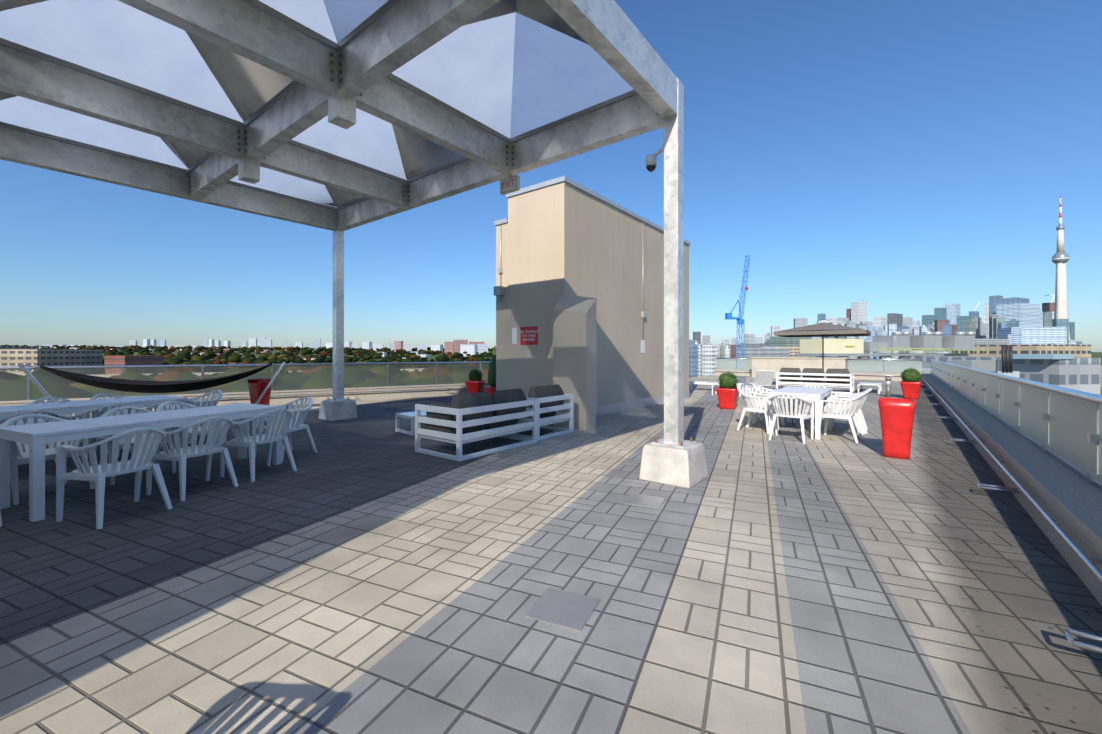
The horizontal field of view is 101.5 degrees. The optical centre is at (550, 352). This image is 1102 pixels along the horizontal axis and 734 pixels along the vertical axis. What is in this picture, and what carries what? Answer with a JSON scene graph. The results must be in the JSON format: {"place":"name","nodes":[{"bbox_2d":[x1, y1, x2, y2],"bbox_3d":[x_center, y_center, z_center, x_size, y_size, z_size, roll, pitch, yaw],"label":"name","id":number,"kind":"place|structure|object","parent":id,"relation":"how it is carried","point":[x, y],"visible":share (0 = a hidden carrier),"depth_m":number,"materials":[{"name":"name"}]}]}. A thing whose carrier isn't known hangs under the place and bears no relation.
{"place":"outdoors","nodes":[
{"label":"outdoors","id":0,"kind":"place"},
{"bbox_2d":[0,349,162,366],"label":"building","id":1,"kind":"structure","parent":0,"point":[37,357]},
{"bbox_2d":[0,346,38,348],"bbox_3d":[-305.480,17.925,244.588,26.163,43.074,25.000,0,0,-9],"label":"roof","id":2,"kind":"structure","parent":1,"relation":"on","point":[19,347],"depth_m":247.86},
{"bbox_2d":[0,383,489,414],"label":"parapet wall","id":3,"kind":"structure","parent":0,"point":[277,400],"depth_m":13.41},
{"bbox_2d":[0,361,490,404],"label":"rail","id":4,"kind":"object","parent":3,"relation":"on","point":[13,384],"depth_m":12.38,"materials":[{"name":"glass"}]},
{"bbox_2d":[243,120,348,182],"bbox_3d":[-4.042,-2.437,4.545,2.740,0.007,2.740,0,0,38],"label":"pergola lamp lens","id":5,"kind":"object","parent":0,"point":[343,123],"visible":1,"depth_m":4.80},
{"bbox_2d":[0,0,1101,351],"label":"sky","id":6,"kind":"structure","parent":0,"point":[917,157],"materials":[{"name":"blue"}]},
{"bbox_2d":[96,349,1101,394],"bbox_3d":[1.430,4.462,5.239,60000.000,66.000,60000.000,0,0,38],"label":"city ground","id":7,"kind":"structure","parent":0,"point":[1096,354],"depth_m":2230.90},
{"bbox_2d":[0,345,493,365],"bbox_3d":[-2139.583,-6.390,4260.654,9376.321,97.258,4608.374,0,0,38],"label":"tree canopy","id":8,"kind":"object","parent":7,"relation":"on","point":[184,356],"visible":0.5,"depth_m":1493.86,"materials":[{"name":"green plant"}]},
{"bbox_2d":[444,342,453,354],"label":"city building","id":9,"kind":"structure","parent":7,"relation":"on","point":[448,346],"depth_m":2289.30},
{"bbox_2d":[453,340,467,352],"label":"city building","id":10,"kind":"structure","parent":7,"relation":"on","point":[457,343],"depth_m":2284.10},
{"bbox_2d":[460,345,476,355],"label":"city building","id":11,"kind":"structure","parent":7,"relation":"on","point":[470,349],"depth_m":2190.21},
{"bbox_2d":[689,340,697,376],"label":"city building","id":12,"kind":"structure","parent":7,"relation":"on","point":[693,359],"depth_m":381.26,"materials":[{"name":"blue glass"}]},
{"bbox_2d":[695,341,700,375],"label":"city building","id":13,"kind":"structure","parent":7,"relation":"on","point":[699,359],"depth_m":491.20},
{"bbox_2d":[702,345,717,375],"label":"city building","id":14,"kind":"structure","parent":7,"relation":"on","point":[709,354],"depth_m":382.27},
{"bbox_2d":[725,255,749,367],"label":"construction crane","id":15,"kind":"object","parent":7,"relation":"on","point":[740,320],"visible":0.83,"depth_m":231.96,"materials":[{"name":"blue"}]},
{"bbox_2d":[744,334,754,343],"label":"city building","id":16,"kind":"structure","parent":7,"relation":"on","point":[749,338],"depth_m":1924.21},
{"bbox_2d":[737,348,789,357],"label":"city building","id":17,"kind":"structure","parent":7,"relation":"on","point":[764,352],"depth_m":385.79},
{"bbox_2d":[770,336,811,356],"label":"city building","id":18,"kind":"structure","parent":7,"relation":"on","point":[778,341],"depth_m":608.80,"materials":[{"name":"green glass"}]},
{"bbox_2d":[778,346,808,356],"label":"city building","id":19,"kind":"structure","parent":7,"relation":"on","point":[794,350],"depth_m":424.62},
{"bbox_2d":[794,318,807,327],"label":"city building","id":20,"kind":"structure","parent":7,"relation":"on","point":[800,322],"depth_m":2131.85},
{"bbox_2d":[845,321,855,358],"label":"city building","id":21,"kind":"structure","parent":7,"relation":"on","point":[849,324],"depth_m":731.25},
{"bbox_2d":[851,302,866,323],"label":"city building","id":22,"kind":"structure","parent":7,"relation":"on","point":[858,312],"depth_m":2496.43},
{"bbox_2d":[873,316,886,330],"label":"city building","id":23,"kind":"structure","parent":7,"relation":"on","point":[879,321],"depth_m":2039.70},
{"bbox_2d":[887,324,896,335],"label":"city building","id":24,"kind":"structure","parent":7,"relation":"on","point":[891,328],"depth_m":1277.28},
{"bbox_2d":[796,332,994,358],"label":"cooling tower plant","id":25,"kind":"object","parent":7,"relation":"on","point":[929,341],"visible":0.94,"depth_m":123.86,"materials":[{"name":"beige concrete"}]},
{"bbox_2d":[890,314,902,330],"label":"city building","id":26,"kind":"structure","parent":7,"relation":"on","point":[897,319],"depth_m":2145.16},
{"bbox_2d":[903,317,912,327],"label":"city building","id":27,"kind":"structure","parent":7,"relation":"on","point":[907,321],"depth_m":2348.20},
{"bbox_2d":[922,315,934,327],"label":"city building","id":28,"kind":"structure","parent":7,"relation":"on","point":[927,319],"depth_m":2045.96,"materials":[{"name":"teal glass"}]},
{"bbox_2d":[934,308,946,319],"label":"city building","id":29,"kind":"structure","parent":7,"relation":"on","point":[940,313],"depth_m":2149.86,"materials":[{"name":"teal glass"}]},
{"bbox_2d":[934,320,948,335],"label":"city building","id":30,"kind":"structure","parent":7,"relation":"on","point":[938,324],"depth_m":1168.86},
{"bbox_2d":[942,323,951,335],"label":"city building","id":31,"kind":"structure","parent":7,"relation":"on","point":[947,329],"depth_m":758.08,"materials":[{"name":"blue glass"}]},
{"bbox_2d":[883,367,1019,377],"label":"neighbour roof","id":32,"kind":"structure","parent":7,"relation":"on","point":[1013,374],"depth_m":62.22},
{"bbox_2d":[945,303,959,324],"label":"city building","id":33,"kind":"structure","parent":7,"relation":"on","point":[953,311],"depth_m":2250.28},
{"bbox_2d":[925,338,1008,352],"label":"city building","id":34,"kind":"structure","parent":7,"relation":"on","point":[991,341],"depth_m":720.90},
{"bbox_2d":[957,315,978,331],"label":"city building","id":35,"kind":"structure","parent":7,"relation":"on","point":[961,320],"depth_m":1543.40,"materials":[{"name":"teal glass"}]},
{"bbox_2d":[964,321,974,335],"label":"city building","id":36,"kind":"structure","parent":7,"relation":"on","point":[969,326],"depth_m":1232.41,"materials":[{"name":"green glass"}]},
{"bbox_2d":[972,316,979,338],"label":"city building","id":37,"kind":"structure","parent":7,"relation":"on","point":[976,319],"depth_m":1454.64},
{"bbox_2d":[984,303,988,323],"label":"city building","id":38,"kind":"structure","parent":7,"relation":"on","point":[986,313],"depth_m":1540.95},
{"bbox_2d":[989,295,1002,338],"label":"city building","id":39,"kind":"structure","parent":7,"relation":"on","point":[995,297],"depth_m":1393.81,"materials":[{"name":"teal glass"}]},
{"bbox_2d":[994,318,1004,338],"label":"city building","id":40,"kind":"structure","parent":7,"relation":"on","point":[998,320],"depth_m":1205.86,"materials":[{"name":"green glass"}]},
{"bbox_2d":[914,357,1099,394],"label":"building","id":41,"kind":"structure","parent":7,"relation":"on","point":[1081,374],"depth_m":77.84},
{"bbox_2d":[946,345,1073,372],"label":"building","id":42,"kind":"structure","parent":41,"relation":"on","point":[1004,364],"depth_m":59.41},
{"bbox_2d":[991,297,1028,313],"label":"city building","id":43,"kind":"structure","parent":7,"relation":"on","point":[1001,301],"depth_m":1292.12,"materials":[{"name":"blue glass"}]},
{"bbox_2d":[1011,327,1021,344],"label":"city building","id":44,"kind":"structure","parent":7,"relation":"on","point":[1016,335],"depth_m":772.91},
{"bbox_2d":[996,303,1039,326],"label":"city building","id":45,"kind":"structure","parent":7,"relation":"on","point":[1026,314],"depth_m":1184.43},
{"bbox_2d":[950,344,1090,357],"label":"beige apartments","id":46,"kind":"structure","parent":7,"relation":"on","point":[1080,351],"depth_m":176.79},
{"bbox_2d":[997,327,1066,343],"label":"city building","id":47,"kind":"structure","parent":7,"relation":"on","point":[1044,335],"depth_m":925.45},
{"bbox_2d":[1044,312,1051,326],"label":"city building","id":48,"kind":"structure","parent":7,"relation":"on","point":[1047,319],"depth_m":1185.62,"materials":[{"name":"green glass"}]},
{"bbox_2d":[1042,302,1054,311],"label":"city building","id":49,"kind":"structure","parent":7,"relation":"on","point":[1048,307],"depth_m":1546.79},
{"bbox_2d":[1052,319,1068,343],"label":"city building","id":50,"kind":"structure","parent":7,"relation":"on","point":[1060,322],"depth_m":1017.69,"materials":[{"name":"teal glass"}]},
{"bbox_2d":[1051,196,1070,339],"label":"communications tower","id":51,"kind":"structure","parent":7,"relation":"on","point":[1060,258],"depth_m":1469.31,"materials":[{"name":"concrete"}]},
{"bbox_2d":[1069,322,1074,339],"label":"city building","id":52,"kind":"structure","parent":7,"relation":"on","point":[1072,329],"depth_m":1648.44,"materials":[{"name":"teal glass"}]},
{"bbox_3d":[-4.440,19.471,11.559,23.622,35.980,46.800,0,0,38],"label":"building body","id":53,"kind":"object","parent":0,"visible":0},
{"bbox_2d":[0,375,1101,733],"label":"terrace paving","id":54,"kind":"structure","parent":53,"relation":"on","point":[368,571],"depth_m":2.75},
{"bbox_2d":[0,410,60,462],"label":"dining chair","id":55,"kind":"object","parent":54,"relation":"on","point":[43,412],"visible":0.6,"depth_m":5.19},
{"bbox_2d":[0,414,94,504],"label":"dining chair","id":56,"kind":"object","parent":54,"relation":"on","point":[18,456],"visible":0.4,"depth_m":4.65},
{"bbox_2d":[30,397,96,450],"bbox_3d":[-7.186,1.062,6.570,0.652,0.808,0.660,0,0,23],"label":"dining chair","id":57,"kind":"object","parent":54,"relation":"on","point":[49,400],"visible":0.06,"depth_m":6.71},
{"bbox_2d":[0,395,187,418],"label":"long table","id":58,"kind":"object","parent":54,"relation":"on","point":[68,407],"visible":0.62,"depth_m":6.13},
{"bbox_2d":[60,404,132,467],"bbox_3d":[-5.902,1.062,5.917,0.652,0.808,0.660,0,0,25],"label":"dining chair","id":59,"kind":"object","parent":54,"relation":"on","point":[96,415],"visible":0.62,"depth_m":5.69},
{"bbox_2d":[56,427,171,529],"bbox_3d":[-3.874,1.062,4.048,0.652,0.808,0.660,0,0,21],"label":"dining chair","id":60,"kind":"object","parent":54,"relation":"on","point":[146,445],"visible":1,"depth_m":3.88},
{"bbox_2d":[90,393,147,416],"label":"dining chair","id":61,"kind":"object","parent":54,"relation":"on","point":[103,395],"visible":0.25,"depth_m":7.26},
{"bbox_2d":[99,406,175,484],"bbox_3d":[-4.974,1.062,5.370,0.652,0.808,0.660,0,0,30],"label":"dining chair","id":62,"kind":"object","parent":54,"relation":"on","point":[122,439],"visible":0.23,"depth_m":5.43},
{"bbox_2d":[0,403,281,521],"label":"long table","id":63,"kind":"object","parent":54,"relation":"on","point":[36,437],"visible":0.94,"depth_m":4.27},
{"bbox_2d":[18,362,284,419],"bbox_3d":[-8.595,0.845,10.097,4.547,1.234,1.480,0,0,-33],"label":"hammock with stand","id":64,"kind":"object","parent":54,"relation":"on","point":[137,386],"visible":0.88,"depth_m":9.76,"materials":[{"name":"fabric"}]},
{"bbox_2d":[132,398,196,445],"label":"dining chair","id":65,"kind":"object","parent":54,"relation":"on","point":[188,401],"visible":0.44,"depth_m":6.49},
{"bbox_2d":[155,401,220,462],"bbox_3d":[-4.887,1.062,6.043,0.652,0.808,0.660,0,0,15],"label":"dining chair","id":66,"kind":"object","parent":54,"relation":"on","point":[165,405],"visible":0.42,"depth_m":6.01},
{"bbox_2d":[146,416,237,501],"bbox_3d":[-3.740,1.062,4.753,0.652,0.808,0.660,0,0,23],"label":"dining chair","id":67,"kind":"object","parent":54,"relation":"on","point":[208,450],"visible":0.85,"depth_m":4.60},
{"bbox_2d":[173,390,222,443],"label":"dining chair","id":68,"kind":"object","parent":54,"relation":"on","point":[208,402],"visible":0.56,"depth_m":7.78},
{"bbox_2d":[220,409,296,481],"bbox_3d":[-3.474,1.062,5.412,0.652,0.808,0.660,0,0,25],"label":"dining chair","id":69,"kind":"object","parent":54,"relation":"on","point":[276,425],"visible":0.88,"depth_m":5.26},
{"bbox_2d":[247,379,271,404],"bbox_3d":[-7.237,1.062,11.196,0.428,0.800,0.428,0,0,18],"label":"planter","id":70,"kind":"object","parent":54,"relation":"on","point":[256,387],"visible":0.67,"depth_m":11.05,"materials":[{"name":"plastic"}]},
{"bbox_2d":[255,397,316,461],"bbox_3d":[-3.753,1.062,6.432,0.660,0.808,0.652,0,0,23],"label":"dining chair","id":71,"kind":"object","parent":54,"relation":"on","point":[295,422],"visible":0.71,"depth_m":6.42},
{"bbox_2d":[395,411,426,435],"bbox_3d":[-2.268,1.292,8.547,0.620,0.338,1.150,0,0,44],"label":"coffee table","id":72,"kind":"object","parent":54,"relation":"on","point":[408,415],"visible":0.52,"depth_m":8.17,"materials":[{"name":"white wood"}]},
{"bbox_2d":[465,380,485,392],"bbox_3d":[-2.499,1.192,14.862,0.558,0.540,0.558,0,0,18],"label":"planter","id":73,"kind":"object","parent":54,"relation":"on","point":[474,386],"visible":0.77,"depth_m":14.65,"materials":[{"name":"plastic"}]},
{"bbox_2d":[468,369,482,380],"bbox_3d":[-2.497,0.771,14.863,0.495,0.499,0.495,0,0,38],"label":"boxwood ball","id":74,"kind":"object","parent":73,"relation":"on","point":[475,375],"visible":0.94,"depth_m":14.72,"materials":[{"name":"green plant"}]},
{"bbox_2d":[415,388,536,460],"bbox_3d":[-1.115,1.022,6.983,0.980,0.880,1.650,0,0,38],"label":"outdoor sofa","id":75,"kind":"object","parent":54,"relation":"on","point":[459,420],"visible":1,"depth_m":6.54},
{"bbox_2d":[486,386,495,395],"bbox_3d":[-1.734,1.259,13.889,0.474,0.405,0.474,0,0,18],"label":"planter","id":76,"kind":"object","parent":54,"relation":"on","point":[489,389],"visible":0.21,"depth_m":13.71,"materials":[{"name":"plastic"}]},
{"bbox_2d":[486,346,495,387],"bbox_3d":[-1.732,0.435,13.893,0.548,1.293,0.540,0,0,38],"label":"topiary cone","id":77,"kind":"object","parent":76,"relation":"on","point":[491,380],"visible":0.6,"depth_m":13.75,"materials":[{"name":"green plant"}]},
{"bbox_2d":[319,400,707,488],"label":"pergola plinths","id":78,"kind":"object","parent":54,"relation":"on","point":[686,467],"visible":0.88,"depth_m":5.07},
{"bbox_2d":[0,0,695,448],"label":"pergola frame","id":79,"kind":"object","parent":78,"relation":"on","point":[344,82],"visible":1,"depth_m":5.25,"materials":[{"name":"metal"}]},
{"bbox_2d":[0,0,637,210],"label":"pergola skylight curbs","id":80,"kind":"structure","parent":79,"relation":"attached to","point":[388,5],"depth_m":5.78,"materials":[{"name":"metal"}]},
{"bbox_2d":[0,0,633,207],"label":"canopy panels","id":81,"kind":"object","parent":80,"relation":"on","point":[510,69],"visible":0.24,"depth_m":5.45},
{"bbox_2d":[500,173,519,194],"bbox_3d":[-0.626,-2.575,6.830,0.340,0.273,0.073,0,0,38],"label":"exit sign","id":82,"kind":"object","parent":79,"relation":"hanging from","point":[513,188],"visible":1,"depth_m":6.78,"materials":[{"name":"beige"}]},
{"bbox_2d":[646,142,663,166],"bbox_3d":[1.259,-2.349,5.371,0.265,0.220,0.130,0,0,38],"label":"security camera","id":83,"kind":"object","parent":79,"relation":"attached to","point":[651,159],"visible":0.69,"depth_m":5.36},
{"bbox_2d":[508,384,573,440],"bbox_3d":[-0.290,1.022,8.178,0.980,0.880,1.050,0,0,38],"label":"outdoor armchair","id":84,"kind":"object","parent":54,"relation":"on","point":[550,400],"visible":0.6,"depth_m":7.93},
{"bbox_2d":[496,182,688,429],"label":"rooftop building","id":85,"kind":"structure","parent":54,"relation":"on","point":[572,267],"depth_m":10.09,"materials":[{"name":"paint"}]},
{"bbox_2d":[494,286,504,301],"bbox_3d":[-1.192,-1.339,10.345,0.220,0.360,0.140,0,0,38],"label":"wall light","id":86,"kind":"object","parent":85,"relation":"attached to","point":[499,291],"visible":1,"depth_m":10.30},
{"bbox_2d":[520,326,537,344],"bbox_3d":[-0.480,-0.368,9.826,0.500,0.400,0.004,0,0,38],"label":"wall sign","id":87,"kind":"object","parent":85,"relation":"attached to","point":[527,342],"visible":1,"depth_m":9.83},
{"bbox_2d":[498,222,645,339],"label":"bulkhead conduits","id":88,"kind":"object","parent":85,"relation":"attached to","point":[500,270],"visible":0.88,"depth_m":12.05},
{"bbox_2d":[512,328,644,352],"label":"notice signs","id":89,"kind":"object","parent":85,"relation":"attached to","point":[514,335],"visible":1,"depth_m":10.12,"materials":[{"name":"white"}]},
{"bbox_2d":[494,176,690,416],"bbox_3d":[1.608,-1.079,12.603,2.070,5.080,7.010,0,0,38],"label":"bulkhead flashing","id":90,"kind":"object","parent":85,"relation":"attached to","point":[603,410],"visible":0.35,"depth_m":10.75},
{"bbox_2d":[524,494,664,631],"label":"floor access plates","id":91,"kind":"object","parent":54,"relation":"on","point":[565,609],"visible":0.96,"depth_m":2.58,"materials":[{"name":"metal"}]},
{"bbox_2d":[689,381,743,389],"bbox_3d":[6.342,1.299,17.372,1.950,0.325,0.650,0,0,30],"label":"sun lounger","id":92,"kind":"object","parent":54,"relation":"on","point":[700,382],"visible":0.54,"depth_m":17.52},
{"bbox_2d":[715,387,738,409],"bbox_3d":[4.634,1.192,11.789,0.558,0.540,0.558,0,0,33],"label":"planter","id":93,"kind":"object","parent":54,"relation":"on","point":[727,398],"visible":0.96,"depth_m":11.60,"materials":[{"name":"plastic"}]},
{"bbox_2d":[718,371,738,388],"bbox_3d":[4.635,0.752,11.788,0.531,0.531,0.539,0,0,38],"label":"boxwood ball","id":94,"kind":"object","parent":93,"relation":"on","point":[727,380],"visible":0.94,"depth_m":11.64,"materials":[{"name":"green plant"}]},
{"bbox_2d":[714,369,751,375],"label":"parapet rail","id":95,"kind":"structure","parent":54,"relation":"on","point":[739,372],"depth_m":28.34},
{"bbox_2d":[714,358,751,372],"bbox_3d":[11.681,0.781,28.477,2.624,0.892,0.447,0,0,38],"label":"rail end","id":96,"kind":"object","parent":95,"relation":"on","point":[731,363],"depth_m":28.71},
{"bbox_2d":[737,387,778,433],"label":"dining chair","id":97,"kind":"object","parent":54,"relation":"on","point":[761,402],"visible":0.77,"depth_m":8.37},
{"bbox_2d":[746,370,777,390],"bbox_3d":[7.699,1.044,16.511,0.650,0.836,1.950,0,0,13],"label":"sun lounger","id":98,"kind":"object","parent":54,"relation":"on","point":[763,378],"visible":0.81,"depth_m":16.03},
{"bbox_2d":[745,385,784,426],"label":"dining chair","id":99,"kind":"object","parent":54,"relation":"on","point":[748,387],"visible":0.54,"depth_m":8.98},
{"bbox_2d":[752,384,784,425],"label":"dining chair","id":100,"kind":"object","parent":54,"relation":"on","point":[760,388],"visible":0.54,"depth_m":9.56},
{"bbox_2d":[769,393,813,443],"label":"dining chair","id":101,"kind":"object","parent":54,"relation":"on","point":[775,403],"visible":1,"depth_m":7.38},
{"bbox_2d":[750,357,848,377],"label":"low wall","id":102,"kind":"structure","parent":54,"relation":"on","point":[776,364],"depth_m":25.20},
{"bbox_2d":[769,386,832,439],"bbox_3d":[4.733,1.081,8.473,0.800,0.760,1.744,0,0,38],"label":"dining table","id":103,"kind":"object","parent":54,"relation":"on","point":[817,394],"visible":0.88,"depth_m":7.98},
{"bbox_2d":[793,383,827,425],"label":"dining chair","id":104,"kind":"object","parent":54,"relation":"on","point":[822,386],"visible":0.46,"depth_m":9.39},
{"bbox_2d":[776,368,853,393],"bbox_3d":[9.963,1.022,17.033,2.450,0.880,0.950,0,0,38],"label":"outdoor sofa","id":105,"kind":"object","parent":54,"relation":"on","point":[842,378],"visible":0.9,"depth_m":16.68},
{"bbox_2d":[774,323,870,387],"bbox_3d":[10.893,0.132,18.021,3.013,2.660,3.013,0,0,38],"label":"patio umbrella","id":106,"kind":"object","parent":54,"relation":"on","point":[822,330],"visible":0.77,"depth_m":17.37,"materials":[{"name":"fabric"}]},
{"bbox_2d":[820,393,865,442],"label":"dining chair","id":107,"kind":"object","parent":54,"relation":"on","point":[834,412],"visible":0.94,"depth_m":7.44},
{"bbox_2d":[824,390,868,437],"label":"dining chair","id":108,"kind":"object","parent":54,"relation":"on","point":[827,421],"visible":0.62,"depth_m":7.97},
{"bbox_2d":[830,388,871,433],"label":"dining chair","id":109,"kind":"object","parent":54,"relation":"on","point":[832,420],"visible":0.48,"depth_m":8.36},
{"bbox_2d":[857,382,881,393],"bbox_3d":[11.873,1.299,16.755,0.650,0.325,1.950,0,0,38],"label":"side table","id":110,"kind":"object","parent":54,"relation":"on","point":[874,384],"visible":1,"depth_m":16.24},
{"bbox_2d":[849,372,922,381],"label":"parapet rail","id":111,"kind":"structure","parent":54,"relation":"on","point":[862,376],"depth_m":23.95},
{"bbox_2d":[848,359,922,376],"bbox_3d":[17.635,0.781,23.863,3.260,0.892,0.447,0,0,38],"label":"rail end","id":112,"kind":"object","parent":111,"relation":"on","point":[877,365],"depth_m":23.97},
{"bbox_2d":[885,377,890,396],"bbox_3d":[11.107,1.131,14.819,0.150,0.660,0.150,0,0,38],"label":"bollard light","id":113,"kind":"object","parent":54,"relation":"on","point":[887,388],"visible":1,"depth_m":14.77,"materials":[{"name":"grey"}]},
{"bbox_2d":[877,398,915,459],"bbox_3d":[4.862,1.062,6.336,0.428,0.800,0.428,0,0,36],"label":"planter","id":114,"kind":"object","parent":54,"relation":"on","point":[896,417],"visible":1,"depth_m":6.20,"materials":[{"name":"plastic"}]},
{"bbox_2d":[900,381,921,398],"bbox_3d":[11.442,1.192,14.305,0.558,0.540,0.558,0,0,41],"label":"planter","id":115,"kind":"object","parent":54,"relation":"on","point":[910,390],"visible":0.96,"depth_m":14.13,"materials":[{"name":"plastic"}]},
{"bbox_2d":[900,368,920,381],"bbox_3d":[11.444,0.750,14.309,0.545,0.550,0.548,0,0,38],"label":"boxwood ball","id":116,"kind":"object","parent":115,"relation":"on","point":[911,375],"visible":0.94,"depth_m":14.17,"materials":[{"name":"green plant"}]},
{"bbox_2d":[922,374,1101,605],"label":"parapet wall","id":117,"kind":"structure","parent":54,"relation":"on","point":[1069,500],"depth_m":3.89,"materials":[{"name":"concrete"}]},
{"bbox_2d":[921,359,1101,652],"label":"rail","id":118,"kind":"object","parent":117,"relation":"on","point":[1067,427],"depth_m":4.66,"materials":[{"name":"metal"}]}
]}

